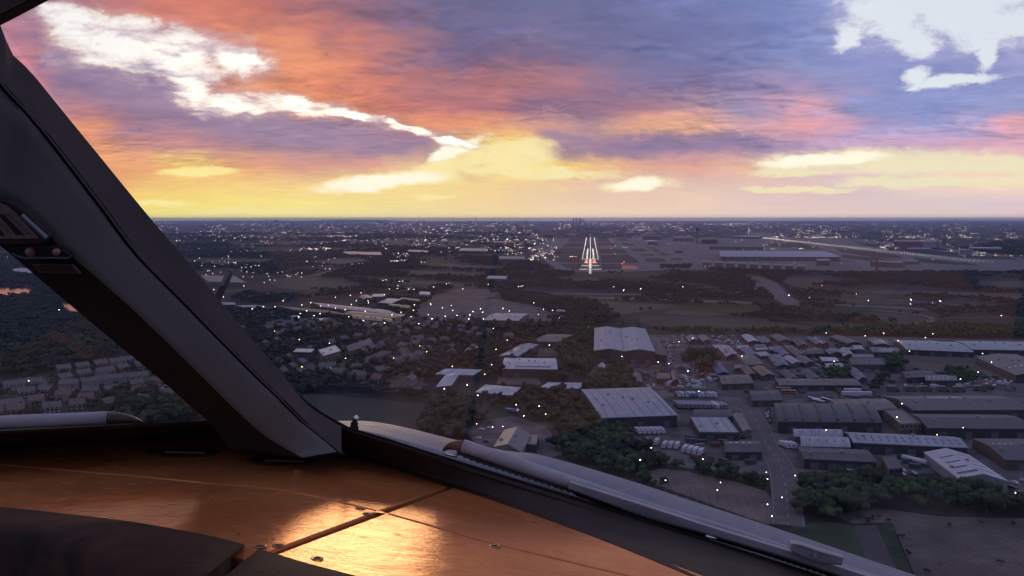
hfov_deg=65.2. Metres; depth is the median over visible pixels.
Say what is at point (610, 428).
tree
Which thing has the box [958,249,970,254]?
cargo hall
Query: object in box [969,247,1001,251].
freight shed
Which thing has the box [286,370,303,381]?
tree
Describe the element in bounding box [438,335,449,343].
house
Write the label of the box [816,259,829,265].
airport block
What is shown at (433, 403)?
tree
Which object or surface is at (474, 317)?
house
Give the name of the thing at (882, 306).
road
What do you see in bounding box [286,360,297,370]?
house
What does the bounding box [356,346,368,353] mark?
house
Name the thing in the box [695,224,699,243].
control tower
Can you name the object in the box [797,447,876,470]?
warehouse
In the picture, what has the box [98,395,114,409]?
house
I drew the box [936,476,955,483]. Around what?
tree
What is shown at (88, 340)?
tree
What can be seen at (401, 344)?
house
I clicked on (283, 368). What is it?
house
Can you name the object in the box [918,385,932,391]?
van
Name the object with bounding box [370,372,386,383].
house
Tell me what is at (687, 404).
trailer
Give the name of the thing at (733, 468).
tree
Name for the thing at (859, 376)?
warehouse
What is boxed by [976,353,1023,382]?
warehouse
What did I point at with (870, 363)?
warehouse
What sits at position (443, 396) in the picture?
tree
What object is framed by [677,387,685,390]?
shipping container
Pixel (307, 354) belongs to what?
office wing
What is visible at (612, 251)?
infield grass
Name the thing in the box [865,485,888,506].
tree
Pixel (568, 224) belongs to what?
town lights
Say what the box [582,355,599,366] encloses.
tree
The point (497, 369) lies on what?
tree
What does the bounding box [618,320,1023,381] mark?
woodland
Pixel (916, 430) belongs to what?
door
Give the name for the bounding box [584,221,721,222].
hills
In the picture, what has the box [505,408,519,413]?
silo
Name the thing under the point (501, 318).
warehouse
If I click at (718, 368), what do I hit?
warehouse
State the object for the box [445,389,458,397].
tree
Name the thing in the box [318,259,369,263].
field
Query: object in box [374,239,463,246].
field
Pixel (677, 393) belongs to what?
lorry
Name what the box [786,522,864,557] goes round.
rough grass
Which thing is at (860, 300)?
field
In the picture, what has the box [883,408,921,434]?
warehouse
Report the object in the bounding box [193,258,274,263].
field
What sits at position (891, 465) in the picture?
warehouse
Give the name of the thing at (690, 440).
shipping container
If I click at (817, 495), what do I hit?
tree
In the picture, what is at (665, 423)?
door
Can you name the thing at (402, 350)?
house
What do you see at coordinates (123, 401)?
tree
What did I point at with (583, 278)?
field
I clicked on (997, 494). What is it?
tree
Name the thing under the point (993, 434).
door
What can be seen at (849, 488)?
tree
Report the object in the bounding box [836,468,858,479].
tree
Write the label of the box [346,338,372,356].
flats
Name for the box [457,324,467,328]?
house
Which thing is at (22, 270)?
warehouse
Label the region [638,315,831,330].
field
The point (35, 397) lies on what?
house
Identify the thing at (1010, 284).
field
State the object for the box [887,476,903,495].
tree
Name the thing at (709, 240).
terminal
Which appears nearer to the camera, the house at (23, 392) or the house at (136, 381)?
the house at (23, 392)
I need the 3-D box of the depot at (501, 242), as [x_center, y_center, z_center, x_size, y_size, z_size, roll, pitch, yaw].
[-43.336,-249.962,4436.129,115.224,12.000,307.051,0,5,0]
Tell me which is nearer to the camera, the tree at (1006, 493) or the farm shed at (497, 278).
the tree at (1006, 493)
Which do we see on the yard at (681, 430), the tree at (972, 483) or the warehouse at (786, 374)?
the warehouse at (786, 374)
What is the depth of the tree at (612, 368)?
696.85 m
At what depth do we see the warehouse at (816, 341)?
881.43 m
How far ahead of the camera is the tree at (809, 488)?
392.44 m
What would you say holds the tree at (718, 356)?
on the yard at (681, 430)
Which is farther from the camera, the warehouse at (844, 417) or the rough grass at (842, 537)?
the warehouse at (844, 417)
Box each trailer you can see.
[673,400,681,407]
[677,400,685,407]
[681,400,689,407]
[685,400,694,408]
[689,400,698,408]
[694,400,702,408]
[698,401,706,408]
[703,401,711,408]
[707,401,715,408]
[711,401,719,408]
[715,401,723,408]
[719,401,727,408]
[841,391,858,396]
[844,388,860,390]
[856,391,871,395]
[901,454,927,465]
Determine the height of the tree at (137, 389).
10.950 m
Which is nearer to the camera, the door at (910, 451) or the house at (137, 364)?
the door at (910, 451)
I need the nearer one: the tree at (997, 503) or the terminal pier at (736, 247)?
the tree at (997, 503)
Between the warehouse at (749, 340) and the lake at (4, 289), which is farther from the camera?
the lake at (4, 289)
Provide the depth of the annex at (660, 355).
804.02 m
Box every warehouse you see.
[12,268,31,275]
[221,302,235,307]
[235,305,266,311]
[275,306,342,317]
[311,302,398,314]
[341,311,405,320]
[352,315,392,322]
[359,294,372,302]
[371,294,384,298]
[377,298,400,305]
[389,304,409,310]
[400,298,418,304]
[483,313,528,326]
[499,343,538,361]
[502,358,557,377]
[537,334,573,347]
[581,387,677,427]
[594,326,654,364]
[686,334,697,344]
[689,416,739,440]
[693,409,732,421]
[697,334,710,344]
[710,363,728,374]
[717,374,753,389]
[718,345,737,360]
[724,441,761,459]
[732,412,751,438]
[736,354,762,369]
[739,346,759,357]
[740,365,755,379]
[741,334,758,345]
[748,390,782,406]
[752,365,773,380]
[756,336,772,346]
[768,354,789,370]
[769,333,790,344]
[770,346,790,356]
[773,402,881,433]
[775,379,861,389]
[779,369,798,378]
[781,372,815,378]
[783,355,801,367]
[787,347,805,357]
[791,338,807,349]
[792,429,842,444]
[795,355,814,367]
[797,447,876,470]
[799,436,850,448]
[800,369,820,378]
[805,348,823,358]
[806,336,828,347]
[819,357,838,365]
[824,347,840,356]
[825,363,843,372]
[829,335,860,346]
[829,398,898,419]
[839,347,852,359]
[843,432,967,456]
[848,367,866,383]
[849,357,884,370]
[851,354,873,356]
[867,338,889,347]
[868,347,899,356]
[881,454,902,476]
[883,396,1023,418]
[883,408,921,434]
[894,340,973,357]
[901,371,935,382]
[910,414,1023,438]
[923,448,1008,491]
[924,375,957,385]
[955,341,1023,355]
[972,438,1023,469]
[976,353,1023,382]
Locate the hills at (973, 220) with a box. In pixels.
[911,220,1023,221]
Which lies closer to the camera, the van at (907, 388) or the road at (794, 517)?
the road at (794, 517)
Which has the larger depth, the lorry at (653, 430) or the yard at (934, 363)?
the yard at (934, 363)
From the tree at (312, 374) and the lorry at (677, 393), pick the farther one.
the tree at (312, 374)
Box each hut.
[632,372,642,386]
[642,370,649,377]
[708,373,717,378]
[736,345,748,351]
[755,346,767,352]
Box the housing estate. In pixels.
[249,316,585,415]
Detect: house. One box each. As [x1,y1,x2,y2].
[0,396,23,411]
[1,378,25,391]
[7,401,24,414]
[17,385,35,397]
[25,376,46,387]
[25,392,45,406]
[35,383,56,395]
[42,399,61,413]
[54,362,71,373]
[54,371,72,383]
[54,388,72,401]
[57,377,80,389]
[60,386,78,394]
[69,396,85,410]
[73,360,90,370]
[73,367,91,378]
[77,391,95,403]
[79,375,101,387]
[81,383,99,395]
[91,358,108,367]
[94,365,115,375]
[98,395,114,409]
[99,373,113,384]
[101,382,117,394]
[107,355,126,365]
[112,371,128,383]
[114,362,130,372]
[125,355,136,363]
[125,377,144,389]
[127,370,147,380]
[131,361,144,369]
[131,384,145,391]
[136,393,153,397]
[146,376,163,385]
[155,386,173,394]
[262,324,273,331]
[265,320,274,324]
[272,330,281,337]
[274,322,285,329]
[279,365,288,372]
[280,327,289,335]
[281,319,294,326]
[284,352,294,362]
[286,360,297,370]
[293,365,304,371]
[295,356,306,366]
[299,317,307,324]
[318,360,335,368]
[326,338,335,345]
[332,367,350,377]
[338,334,348,343]
[350,369,369,381]
[353,332,364,340]
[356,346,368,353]
[365,343,376,352]
[370,364,385,373]
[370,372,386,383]
[375,339,387,347]
[381,326,389,333]
[381,350,393,359]
[387,356,405,364]
[388,320,401,324]
[392,316,401,321]
[396,327,409,336]
[397,342,410,349]
[398,347,410,355]
[401,352,417,360]
[403,373,417,386]
[405,315,415,320]
[409,338,420,347]
[410,325,421,333]
[410,334,424,340]
[414,350,427,358]
[419,322,430,330]
[419,344,432,350]
[425,319,434,326]
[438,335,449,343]
[447,315,456,320]
[448,326,453,333]
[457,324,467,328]
[465,346,472,356]
[471,314,481,320]
[486,327,492,335]
[503,332,514,339]
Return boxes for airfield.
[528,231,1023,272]
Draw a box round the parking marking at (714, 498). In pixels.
[659,475,768,519]
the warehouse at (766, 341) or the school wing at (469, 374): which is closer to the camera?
the school wing at (469, 374)
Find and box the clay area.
[622,265,638,268]
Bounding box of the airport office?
[870,260,905,267]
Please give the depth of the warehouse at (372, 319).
1072.32 m
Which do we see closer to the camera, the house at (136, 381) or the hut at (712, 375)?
the house at (136, 381)
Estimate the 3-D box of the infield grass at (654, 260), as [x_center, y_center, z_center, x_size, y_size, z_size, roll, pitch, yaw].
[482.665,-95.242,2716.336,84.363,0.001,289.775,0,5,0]
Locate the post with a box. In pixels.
[0,25,345,457]
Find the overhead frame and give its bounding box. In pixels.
[0,0,47,24]
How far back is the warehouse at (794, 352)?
813.07 m
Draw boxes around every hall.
[493,427,530,452]
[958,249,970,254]
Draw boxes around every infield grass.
[544,248,582,262]
[558,263,580,269]
[563,243,583,246]
[568,235,583,241]
[598,238,609,241]
[598,243,616,245]
[599,249,626,252]
[600,255,638,262]
[601,264,621,269]
[622,243,634,245]
[632,249,646,251]
[644,258,665,261]
[768,243,821,249]
[786,239,848,246]
[833,248,901,257]
[843,255,894,260]
[854,241,1017,259]
[914,258,980,265]
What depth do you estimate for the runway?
3309.75 m
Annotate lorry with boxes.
[633,426,641,434]
[638,426,646,433]
[643,426,650,433]
[647,426,655,433]
[652,426,660,433]
[653,437,659,445]
[657,426,665,433]
[661,440,668,448]
[667,440,674,448]
[673,441,680,449]
[674,391,680,396]
[681,444,688,452]
[686,445,693,452]
[692,446,699,453]
[697,447,704,455]
[778,440,789,448]
[784,440,794,448]
[790,441,799,449]
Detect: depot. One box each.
[407,250,427,254]
[459,248,485,253]
[493,241,514,244]
[499,256,525,262]
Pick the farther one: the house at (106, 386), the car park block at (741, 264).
the car park block at (741, 264)
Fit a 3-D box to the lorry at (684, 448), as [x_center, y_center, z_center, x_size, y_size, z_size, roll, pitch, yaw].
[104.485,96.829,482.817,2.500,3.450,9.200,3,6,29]
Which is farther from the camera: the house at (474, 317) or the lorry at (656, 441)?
the house at (474, 317)
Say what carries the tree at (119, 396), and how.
on the garden ground at (64, 407)
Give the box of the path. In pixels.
[854,525,896,568]
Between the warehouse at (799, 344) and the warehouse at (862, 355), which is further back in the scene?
the warehouse at (799, 344)
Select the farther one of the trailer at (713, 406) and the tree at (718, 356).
the tree at (718, 356)
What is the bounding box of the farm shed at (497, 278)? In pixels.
[486,276,507,282]
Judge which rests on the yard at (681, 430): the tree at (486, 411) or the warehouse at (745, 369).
the warehouse at (745, 369)
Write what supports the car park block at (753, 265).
on the ground at (632, 319)
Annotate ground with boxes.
[0,221,1023,574]
[0,365,202,418]
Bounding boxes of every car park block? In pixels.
[703,261,710,267]
[715,261,722,267]
[726,262,734,267]
[738,262,745,267]
[750,263,757,268]
[761,263,769,268]
[773,264,781,269]
[785,264,792,268]
[797,265,804,269]
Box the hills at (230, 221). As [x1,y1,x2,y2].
[153,220,291,221]
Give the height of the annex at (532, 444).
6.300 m
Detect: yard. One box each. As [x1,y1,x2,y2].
[236,310,402,325]
[304,360,426,391]
[467,416,562,457]
[525,312,562,320]
[536,348,558,355]
[585,334,1023,492]
[596,367,670,376]
[903,356,1009,388]
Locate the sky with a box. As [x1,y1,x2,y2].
[1,0,1023,220]
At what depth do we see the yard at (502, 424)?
527.98 m
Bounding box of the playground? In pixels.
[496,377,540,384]
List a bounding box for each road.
[204,267,300,276]
[298,271,330,277]
[312,369,429,385]
[340,341,458,367]
[404,287,498,293]
[527,234,569,252]
[538,255,564,268]
[544,264,983,272]
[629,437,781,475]
[673,352,835,398]
[712,395,805,526]
[768,317,1023,326]
[796,302,928,309]
[825,293,982,306]
[874,310,934,323]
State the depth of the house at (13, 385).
653.30 m
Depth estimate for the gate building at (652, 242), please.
4203.05 m
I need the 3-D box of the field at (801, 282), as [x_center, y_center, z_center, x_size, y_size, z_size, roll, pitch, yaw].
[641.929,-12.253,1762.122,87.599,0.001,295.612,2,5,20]
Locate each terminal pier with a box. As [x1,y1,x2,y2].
[643,235,660,239]
[709,245,762,249]
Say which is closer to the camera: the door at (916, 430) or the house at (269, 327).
the door at (916, 430)
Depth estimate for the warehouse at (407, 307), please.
1229.90 m
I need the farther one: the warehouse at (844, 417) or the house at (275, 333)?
the house at (275, 333)
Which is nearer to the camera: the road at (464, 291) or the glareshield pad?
the glareshield pad
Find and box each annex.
[526,433,538,453]
[649,336,666,362]
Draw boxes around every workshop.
[656,372,669,383]
[671,370,678,385]
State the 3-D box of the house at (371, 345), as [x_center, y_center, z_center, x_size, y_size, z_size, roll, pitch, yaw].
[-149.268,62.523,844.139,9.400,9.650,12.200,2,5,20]
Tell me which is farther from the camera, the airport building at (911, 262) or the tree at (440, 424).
the airport building at (911, 262)
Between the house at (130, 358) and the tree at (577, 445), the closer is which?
the tree at (577, 445)
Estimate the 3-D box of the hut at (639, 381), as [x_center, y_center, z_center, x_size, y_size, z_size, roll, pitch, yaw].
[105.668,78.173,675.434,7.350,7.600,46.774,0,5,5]
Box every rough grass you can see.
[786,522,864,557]
[876,523,911,573]
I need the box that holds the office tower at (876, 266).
[875,256,877,272]
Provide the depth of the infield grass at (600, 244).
4340.94 m
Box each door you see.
[663,421,668,427]
[727,436,733,440]
[731,455,738,459]
[749,455,756,459]
[810,463,817,469]
[828,464,835,469]
[841,427,847,433]
[846,464,853,468]
[867,427,873,432]
[885,448,892,454]
[903,428,908,434]
[908,449,915,453]
[914,428,919,434]
[965,432,971,438]
[991,432,997,437]
[1017,433,1023,438]
[1018,464,1023,469]
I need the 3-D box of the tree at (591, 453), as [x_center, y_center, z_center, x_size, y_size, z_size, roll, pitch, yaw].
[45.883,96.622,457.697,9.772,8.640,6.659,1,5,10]
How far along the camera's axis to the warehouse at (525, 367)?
710.72 m
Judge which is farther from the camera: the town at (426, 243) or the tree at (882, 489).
the town at (426, 243)
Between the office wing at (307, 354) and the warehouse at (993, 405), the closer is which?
the warehouse at (993, 405)
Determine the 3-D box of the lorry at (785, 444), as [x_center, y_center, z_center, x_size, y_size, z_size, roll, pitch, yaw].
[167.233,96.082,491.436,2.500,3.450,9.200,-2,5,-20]
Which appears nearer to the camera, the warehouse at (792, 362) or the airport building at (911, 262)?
the warehouse at (792, 362)
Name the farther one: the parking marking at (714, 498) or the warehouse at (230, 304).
the warehouse at (230, 304)
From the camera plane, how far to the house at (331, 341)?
875.72 m
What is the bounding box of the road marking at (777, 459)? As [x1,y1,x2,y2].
[711,395,803,526]
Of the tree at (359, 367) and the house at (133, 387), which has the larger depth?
the tree at (359, 367)
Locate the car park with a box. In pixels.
[649,468,770,524]
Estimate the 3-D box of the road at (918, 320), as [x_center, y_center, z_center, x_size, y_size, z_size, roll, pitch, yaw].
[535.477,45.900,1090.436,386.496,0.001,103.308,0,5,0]
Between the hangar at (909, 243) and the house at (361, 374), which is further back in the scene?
the hangar at (909, 243)
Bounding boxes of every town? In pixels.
[155,222,568,239]
[177,238,541,252]
[505,237,561,258]
[562,222,1023,237]
[875,237,1021,249]
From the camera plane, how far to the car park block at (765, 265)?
2174.93 m
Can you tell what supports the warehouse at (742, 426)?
on the yard at (681, 430)
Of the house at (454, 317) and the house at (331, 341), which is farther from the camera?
the house at (454, 317)
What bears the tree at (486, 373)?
on the ground at (632, 319)
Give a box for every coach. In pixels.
[807,396,821,400]
[811,398,825,402]
[820,397,829,402]
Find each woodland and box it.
[0,231,1023,571]
[556,317,891,487]
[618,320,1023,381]
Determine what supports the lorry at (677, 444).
on the yard at (681, 430)
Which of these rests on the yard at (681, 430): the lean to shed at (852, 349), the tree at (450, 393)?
the lean to shed at (852, 349)
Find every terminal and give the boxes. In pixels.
[673,236,692,240]
[702,237,716,243]
[718,251,838,260]
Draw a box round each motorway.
[551,280,765,294]
[751,277,799,304]
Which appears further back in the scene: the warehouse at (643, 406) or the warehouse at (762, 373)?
the warehouse at (762, 373)
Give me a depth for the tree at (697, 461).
440.14 m
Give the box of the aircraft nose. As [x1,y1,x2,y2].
[339,421,915,575]
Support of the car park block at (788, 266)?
on the ground at (632, 319)
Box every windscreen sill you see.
[0,421,221,449]
[299,395,821,575]
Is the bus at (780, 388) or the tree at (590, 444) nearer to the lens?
the tree at (590, 444)
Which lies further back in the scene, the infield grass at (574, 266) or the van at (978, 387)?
the infield grass at (574, 266)
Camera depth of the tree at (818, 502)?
374.51 m
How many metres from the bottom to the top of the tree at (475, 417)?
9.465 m
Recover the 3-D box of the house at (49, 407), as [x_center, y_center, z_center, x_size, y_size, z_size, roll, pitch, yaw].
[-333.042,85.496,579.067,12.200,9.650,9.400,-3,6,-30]
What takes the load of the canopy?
on the yard at (681, 430)
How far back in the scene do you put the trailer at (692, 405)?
589.18 m
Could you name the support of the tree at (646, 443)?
on the ground at (632, 319)
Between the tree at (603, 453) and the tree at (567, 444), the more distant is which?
the tree at (567, 444)
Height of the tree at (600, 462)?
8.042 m
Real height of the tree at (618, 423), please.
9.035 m
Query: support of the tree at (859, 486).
on the ground at (632, 319)
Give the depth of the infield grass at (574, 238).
5382.79 m
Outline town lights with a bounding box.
[176,222,981,262]
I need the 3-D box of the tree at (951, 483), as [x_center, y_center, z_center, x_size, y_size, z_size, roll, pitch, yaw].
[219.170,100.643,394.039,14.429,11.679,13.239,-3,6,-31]
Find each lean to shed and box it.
[734,364,742,372]
[754,344,764,350]
[783,345,793,350]
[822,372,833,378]
[847,347,855,352]
[852,345,864,352]
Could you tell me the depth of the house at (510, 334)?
926.64 m
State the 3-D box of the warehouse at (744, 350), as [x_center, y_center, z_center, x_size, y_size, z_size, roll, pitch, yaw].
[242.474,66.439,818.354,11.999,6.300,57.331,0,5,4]
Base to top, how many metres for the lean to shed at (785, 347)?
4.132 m
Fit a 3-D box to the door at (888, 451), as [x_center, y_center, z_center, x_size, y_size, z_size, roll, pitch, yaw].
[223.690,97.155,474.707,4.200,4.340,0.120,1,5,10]
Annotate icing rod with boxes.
[215,268,232,299]
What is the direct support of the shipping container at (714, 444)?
on the yard at (681, 430)
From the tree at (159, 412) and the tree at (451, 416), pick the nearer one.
the tree at (451, 416)
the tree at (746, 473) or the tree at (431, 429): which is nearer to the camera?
the tree at (746, 473)
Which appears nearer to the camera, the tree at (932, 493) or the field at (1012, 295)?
the tree at (932, 493)
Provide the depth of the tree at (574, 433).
486.76 m
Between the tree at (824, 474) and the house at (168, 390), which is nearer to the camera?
the tree at (824, 474)
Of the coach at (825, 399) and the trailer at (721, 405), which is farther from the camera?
the coach at (825, 399)
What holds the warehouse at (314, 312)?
on the ground at (632, 319)
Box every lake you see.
[0,285,31,294]
[64,300,76,311]
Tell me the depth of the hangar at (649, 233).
5767.81 m
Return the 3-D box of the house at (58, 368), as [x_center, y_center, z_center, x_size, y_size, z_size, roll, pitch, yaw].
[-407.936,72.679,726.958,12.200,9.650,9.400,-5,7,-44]
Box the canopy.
[756,351,770,359]
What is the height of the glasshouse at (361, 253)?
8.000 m
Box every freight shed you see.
[731,235,762,238]
[907,247,930,251]
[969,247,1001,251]
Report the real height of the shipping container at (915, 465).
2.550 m
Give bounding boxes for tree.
[6,342,20,350]
[81,338,93,344]
[88,347,103,359]
[99,389,119,397]
[104,403,121,411]
[110,404,131,412]
[112,384,124,389]
[114,390,132,395]
[114,394,127,400]
[116,397,134,405]
[125,402,140,410]
[132,385,145,392]
[132,395,153,409]
[136,412,155,423]
[138,387,155,393]
[147,380,157,388]
[151,410,164,417]
[158,403,180,411]
[164,408,173,418]
[170,403,191,420]
[172,394,185,402]
[172,404,192,421]
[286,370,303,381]
[294,378,310,391]
[304,371,320,378]
[304,378,319,390]
[315,368,333,374]
[351,364,365,370]
[363,362,374,372]
[368,356,383,366]
[415,415,436,426]
[415,422,431,432]
[416,411,434,420]
[419,407,433,413]
[422,425,439,435]
[429,400,449,407]
[431,398,446,403]
[432,406,452,421]
[434,421,447,434]
[437,394,449,398]
[437,426,454,437]
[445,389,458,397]
[445,397,459,407]
[446,412,456,419]
[448,420,468,439]
[450,403,458,410]
[452,355,467,366]
[454,392,465,397]
[455,404,475,424]
[457,401,472,408]
[462,414,472,424]
[470,397,484,404]
[470,403,487,422]
[470,413,480,425]
[477,404,489,420]
[479,369,492,381]
[492,363,505,376]
[522,382,538,394]
[525,401,540,410]
[529,409,543,420]
[536,387,549,394]
[540,404,560,419]
[545,433,563,448]
[553,342,568,353]
[553,382,566,392]
[556,397,569,409]
[557,388,575,395]
[557,434,571,447]
[561,428,578,433]
[561,445,582,461]
[563,338,577,345]
[563,441,579,447]
[564,356,580,370]
[564,432,579,444]
[567,431,584,442]
[569,393,580,402]
[569,441,583,447]
[575,336,589,342]
[576,448,587,460]
[577,420,595,433]
[578,404,589,410]
[580,427,588,436]
[580,439,602,450]
[581,376,600,388]
[581,407,596,415]
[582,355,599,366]
[583,410,600,423]
[584,449,599,463]
[585,432,596,440]
[592,448,614,465]
[593,427,609,439]
[594,418,608,428]
[595,366,610,372]
[595,456,608,470]
[596,436,608,445]
[601,446,615,453]
[603,364,615,372]
[606,441,625,452]
[606,454,621,472]
[607,426,616,431]
[607,431,615,443]
[608,434,620,442]
[609,358,628,364]
[611,371,628,385]
[612,383,621,387]
[612,426,628,434]
[614,456,635,474]
[615,420,632,431]
[616,376,636,381]
[618,433,628,444]
[619,379,634,387]
[619,431,633,444]
[625,436,640,447]
[626,450,645,468]
[627,439,637,450]
[632,452,652,467]
[635,469,652,483]
[636,437,653,451]
[644,449,655,468]
[655,450,660,460]
[660,452,670,461]
[679,346,717,369]
[680,351,696,365]
[693,458,712,472]
[694,354,713,371]
[697,462,712,474]
[713,464,729,478]
[714,351,722,360]
[714,461,728,469]
[728,461,739,477]
[743,470,756,482]
[789,488,817,513]
[790,487,802,495]
[796,473,811,486]
[797,470,823,487]
[805,486,818,490]
[809,489,826,495]
[810,479,838,489]
[810,491,822,510]
[811,469,827,482]
[813,496,835,515]
[818,497,842,517]
[822,489,859,513]
[825,487,842,505]
[826,473,851,488]
[829,465,847,473]
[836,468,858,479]
[836,472,856,487]
[837,485,854,492]
[838,491,871,512]
[848,480,891,500]
[852,490,872,503]
[858,464,884,483]
[858,475,874,483]
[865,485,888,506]
[880,477,890,484]
[882,484,905,501]
[885,360,897,371]
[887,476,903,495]
[889,474,919,499]
[902,474,930,481]
[907,481,930,506]
[917,477,938,489]
[919,485,954,508]
[927,488,945,510]
[928,475,937,483]
[934,482,946,488]
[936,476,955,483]
[939,482,958,504]
[946,479,968,496]
[950,492,981,511]
[954,482,973,493]
[957,476,977,488]
[966,489,1007,515]
[972,475,996,491]
[978,488,992,509]
[988,489,1006,505]
[994,482,1003,492]
[999,490,1016,507]
[1006,493,1023,512]
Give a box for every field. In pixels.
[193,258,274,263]
[228,242,312,245]
[267,277,370,290]
[301,394,425,429]
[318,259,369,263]
[367,277,476,287]
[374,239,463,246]
[409,270,486,275]
[410,299,549,324]
[426,288,495,306]
[430,264,502,269]
[558,277,597,280]
[599,302,675,313]
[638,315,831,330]
[648,281,717,287]
[665,310,724,315]
[768,317,863,325]
[782,277,823,287]
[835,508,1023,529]
[839,296,904,303]
[861,291,1023,300]
[867,311,925,321]
[893,523,1023,575]
[978,281,1023,290]
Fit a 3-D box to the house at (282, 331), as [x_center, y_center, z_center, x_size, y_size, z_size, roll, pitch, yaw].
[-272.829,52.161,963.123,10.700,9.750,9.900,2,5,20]
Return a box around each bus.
[776,387,789,389]
[781,389,795,393]
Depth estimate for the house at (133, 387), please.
631.26 m
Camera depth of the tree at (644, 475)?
421.62 m
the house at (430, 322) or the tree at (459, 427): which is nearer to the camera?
the tree at (459, 427)
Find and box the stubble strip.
[591,297,751,303]
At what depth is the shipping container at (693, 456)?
466.48 m
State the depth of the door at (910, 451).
472.39 m
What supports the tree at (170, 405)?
on the garden ground at (64, 407)
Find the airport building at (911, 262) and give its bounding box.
[905,260,917,264]
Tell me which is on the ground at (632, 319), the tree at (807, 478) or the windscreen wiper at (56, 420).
the tree at (807, 478)
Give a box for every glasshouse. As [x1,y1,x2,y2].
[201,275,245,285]
[343,251,381,256]
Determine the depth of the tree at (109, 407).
563.89 m
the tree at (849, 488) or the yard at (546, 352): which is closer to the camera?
the tree at (849, 488)
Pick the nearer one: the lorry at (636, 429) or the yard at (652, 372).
the lorry at (636, 429)
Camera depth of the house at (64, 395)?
614.95 m
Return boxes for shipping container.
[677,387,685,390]
[686,438,695,442]
[689,453,699,458]
[694,443,704,446]
[697,439,707,443]
[708,455,714,461]
[710,442,720,446]
[717,439,727,443]
[718,457,729,462]
[744,459,755,463]
[798,389,805,393]
[902,458,912,463]
[908,462,920,468]
[1005,387,1013,391]
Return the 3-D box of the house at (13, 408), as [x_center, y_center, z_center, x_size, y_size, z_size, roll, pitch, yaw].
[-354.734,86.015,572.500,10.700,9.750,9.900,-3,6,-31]
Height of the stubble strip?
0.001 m
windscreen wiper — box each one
[0,411,142,429]
[442,440,878,575]
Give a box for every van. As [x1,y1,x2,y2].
[680,374,688,378]
[683,364,692,368]
[690,379,699,383]
[691,385,701,388]
[886,385,899,391]
[903,385,917,391]
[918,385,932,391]
[936,385,949,391]
[952,386,965,391]
[972,385,986,390]
[981,383,994,389]
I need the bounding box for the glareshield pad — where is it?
[0,507,355,575]
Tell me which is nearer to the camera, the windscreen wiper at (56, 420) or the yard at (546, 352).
the windscreen wiper at (56, 420)
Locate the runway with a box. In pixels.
[580,234,600,262]
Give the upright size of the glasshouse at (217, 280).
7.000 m
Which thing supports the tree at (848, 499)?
on the ground at (632, 319)
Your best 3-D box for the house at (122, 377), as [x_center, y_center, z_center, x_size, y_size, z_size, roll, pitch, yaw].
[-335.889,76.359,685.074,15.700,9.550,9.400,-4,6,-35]
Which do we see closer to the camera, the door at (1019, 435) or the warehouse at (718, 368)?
the door at (1019, 435)
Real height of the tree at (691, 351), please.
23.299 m
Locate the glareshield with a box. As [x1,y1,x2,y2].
[0,438,701,575]
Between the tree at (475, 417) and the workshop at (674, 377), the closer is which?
the tree at (475, 417)
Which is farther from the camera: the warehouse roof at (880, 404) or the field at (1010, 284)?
the field at (1010, 284)
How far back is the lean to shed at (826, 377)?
696.29 m
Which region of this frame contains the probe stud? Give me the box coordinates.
[350,416,358,429]
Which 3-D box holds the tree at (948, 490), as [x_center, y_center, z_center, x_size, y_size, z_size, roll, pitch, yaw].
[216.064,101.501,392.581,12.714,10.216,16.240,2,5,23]
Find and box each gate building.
[648,240,656,244]
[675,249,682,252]
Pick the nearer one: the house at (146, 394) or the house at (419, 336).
the house at (146, 394)
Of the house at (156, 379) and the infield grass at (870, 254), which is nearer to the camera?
the house at (156, 379)
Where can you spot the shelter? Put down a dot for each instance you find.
(427, 294)
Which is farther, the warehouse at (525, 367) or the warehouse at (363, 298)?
the warehouse at (363, 298)
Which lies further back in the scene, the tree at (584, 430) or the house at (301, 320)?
the house at (301, 320)
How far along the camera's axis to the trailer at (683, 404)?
589.58 m
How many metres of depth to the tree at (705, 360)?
728.90 m
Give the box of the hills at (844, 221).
[714,221,974,221]
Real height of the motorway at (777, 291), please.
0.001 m
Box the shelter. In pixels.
[419,292,430,296]
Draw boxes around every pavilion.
[475,384,520,399]
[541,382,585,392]
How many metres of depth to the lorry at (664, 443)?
489.28 m
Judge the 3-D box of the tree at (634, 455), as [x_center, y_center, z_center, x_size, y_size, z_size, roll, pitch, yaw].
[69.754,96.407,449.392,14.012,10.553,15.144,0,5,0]
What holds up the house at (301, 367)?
on the ground at (632, 319)
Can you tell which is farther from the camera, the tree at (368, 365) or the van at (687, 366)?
the van at (687, 366)
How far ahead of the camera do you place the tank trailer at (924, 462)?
455.97 m
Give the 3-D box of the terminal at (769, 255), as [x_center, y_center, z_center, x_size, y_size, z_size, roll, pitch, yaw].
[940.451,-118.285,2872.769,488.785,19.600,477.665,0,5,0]
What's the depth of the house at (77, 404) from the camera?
586.23 m
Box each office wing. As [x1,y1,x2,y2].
[292,348,314,361]
[318,345,340,361]
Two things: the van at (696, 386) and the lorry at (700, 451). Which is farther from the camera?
the van at (696, 386)
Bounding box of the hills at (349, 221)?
[292,220,403,221]
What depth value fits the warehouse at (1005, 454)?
462.78 m
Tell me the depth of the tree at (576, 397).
591.61 m
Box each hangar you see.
[644,232,654,234]
[894,240,922,247]
[923,240,936,247]
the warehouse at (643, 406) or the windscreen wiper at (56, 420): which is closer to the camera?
the windscreen wiper at (56, 420)
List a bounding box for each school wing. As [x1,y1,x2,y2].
[436,368,481,380]
[436,373,458,392]

